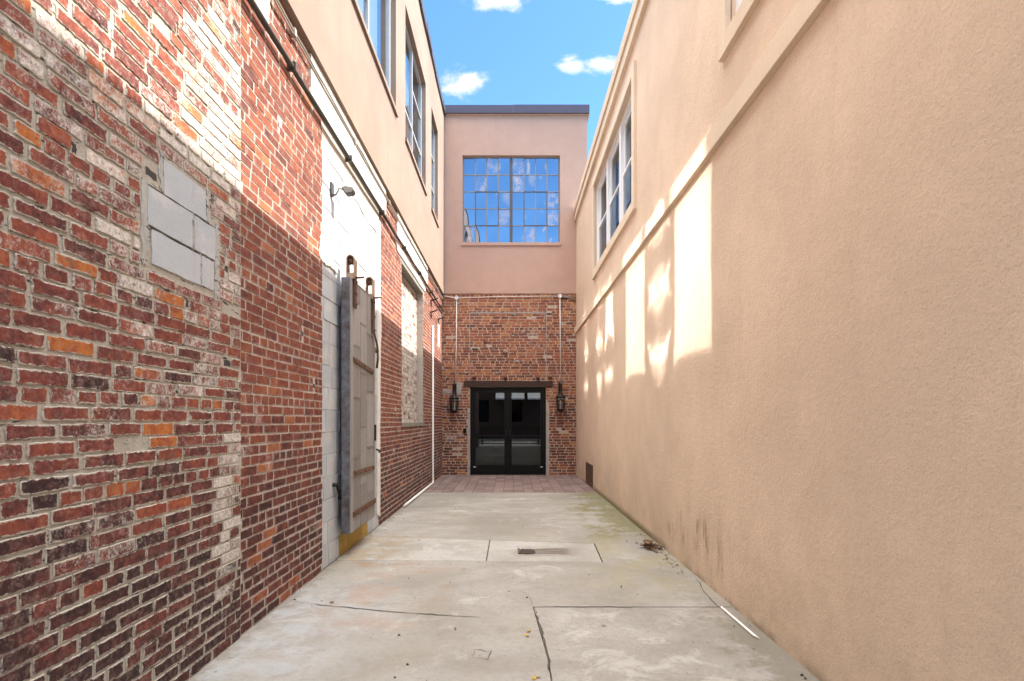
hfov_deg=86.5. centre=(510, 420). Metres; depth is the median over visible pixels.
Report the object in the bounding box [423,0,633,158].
sky
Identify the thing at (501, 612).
grit
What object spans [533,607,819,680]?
concrete pavement
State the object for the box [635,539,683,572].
dead leaves
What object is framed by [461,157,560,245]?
window
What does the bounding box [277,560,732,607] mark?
concrete pavement
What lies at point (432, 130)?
window
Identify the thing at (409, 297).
blocked window
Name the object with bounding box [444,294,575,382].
white conduit
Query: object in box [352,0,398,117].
window
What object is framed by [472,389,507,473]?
glass door
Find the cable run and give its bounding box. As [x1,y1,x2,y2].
[274,0,442,299]
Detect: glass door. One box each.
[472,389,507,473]
[508,389,543,473]
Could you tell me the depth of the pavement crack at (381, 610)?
3.81 m
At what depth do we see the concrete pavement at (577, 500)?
9.01 m
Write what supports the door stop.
attached to the brick building at (184, 234)
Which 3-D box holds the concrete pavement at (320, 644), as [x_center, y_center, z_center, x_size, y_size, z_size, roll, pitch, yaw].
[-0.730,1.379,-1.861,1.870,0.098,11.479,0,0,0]
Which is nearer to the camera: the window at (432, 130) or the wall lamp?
the wall lamp
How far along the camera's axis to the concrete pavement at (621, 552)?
5.43 m
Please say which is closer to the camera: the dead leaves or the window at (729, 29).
the window at (729, 29)
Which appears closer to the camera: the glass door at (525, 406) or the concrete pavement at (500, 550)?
the concrete pavement at (500, 550)
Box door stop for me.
[332,483,341,499]
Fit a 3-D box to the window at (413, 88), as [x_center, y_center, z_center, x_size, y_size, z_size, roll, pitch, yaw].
[-1.661,-5.315,9.310,0.162,2.110,2.040,0,0,0]
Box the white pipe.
[403,325,433,506]
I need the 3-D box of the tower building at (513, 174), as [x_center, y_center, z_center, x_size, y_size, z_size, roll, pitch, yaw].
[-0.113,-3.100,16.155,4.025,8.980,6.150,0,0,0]
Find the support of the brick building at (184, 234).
on the ground
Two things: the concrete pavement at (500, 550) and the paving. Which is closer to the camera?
the concrete pavement at (500, 550)
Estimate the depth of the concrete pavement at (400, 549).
5.54 m
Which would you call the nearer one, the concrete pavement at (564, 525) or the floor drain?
the floor drain
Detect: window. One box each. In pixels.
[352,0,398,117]
[402,275,416,422]
[405,24,427,195]
[431,122,438,227]
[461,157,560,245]
[592,60,636,279]
[718,0,759,61]
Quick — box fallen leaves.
[330,568,602,680]
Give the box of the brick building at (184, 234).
[0,0,445,680]
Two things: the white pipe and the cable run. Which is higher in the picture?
the cable run
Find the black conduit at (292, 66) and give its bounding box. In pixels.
[247,0,443,311]
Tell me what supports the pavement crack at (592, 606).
on the concrete pavement at (642, 644)
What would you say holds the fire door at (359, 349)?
attached to the brick building at (184, 234)
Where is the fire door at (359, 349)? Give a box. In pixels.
[341,254,381,533]
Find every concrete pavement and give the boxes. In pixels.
[187,607,550,680]
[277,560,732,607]
[337,536,489,560]
[367,506,655,545]
[407,493,614,507]
[487,540,601,561]
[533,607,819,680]
[595,543,678,561]
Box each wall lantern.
[449,380,458,412]
[556,380,565,411]
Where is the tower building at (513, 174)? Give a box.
[442,105,589,474]
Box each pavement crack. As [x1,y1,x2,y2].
[295,601,474,616]
[534,608,551,680]
[560,606,640,606]
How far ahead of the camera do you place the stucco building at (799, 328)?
2.77 m
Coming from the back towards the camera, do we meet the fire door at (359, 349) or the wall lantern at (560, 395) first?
the wall lantern at (560, 395)
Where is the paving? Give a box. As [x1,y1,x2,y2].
[423,475,596,492]
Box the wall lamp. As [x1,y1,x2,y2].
[329,182,355,196]
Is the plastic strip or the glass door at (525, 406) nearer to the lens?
the plastic strip
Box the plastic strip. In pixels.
[721,606,758,637]
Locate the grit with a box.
[198,497,806,680]
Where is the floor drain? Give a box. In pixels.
[518,548,534,553]
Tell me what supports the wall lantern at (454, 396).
attached to the tower building at (513, 174)
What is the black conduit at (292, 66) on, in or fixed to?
attached to the brick building at (184, 234)
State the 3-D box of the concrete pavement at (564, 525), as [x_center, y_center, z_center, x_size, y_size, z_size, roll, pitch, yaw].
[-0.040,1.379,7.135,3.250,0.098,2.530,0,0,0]
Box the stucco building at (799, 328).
[573,0,1023,680]
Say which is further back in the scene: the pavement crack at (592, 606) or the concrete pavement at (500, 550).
the concrete pavement at (500, 550)
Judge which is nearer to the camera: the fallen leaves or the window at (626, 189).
the fallen leaves
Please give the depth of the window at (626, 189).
8.18 m
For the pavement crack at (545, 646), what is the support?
on the concrete pavement at (642, 644)

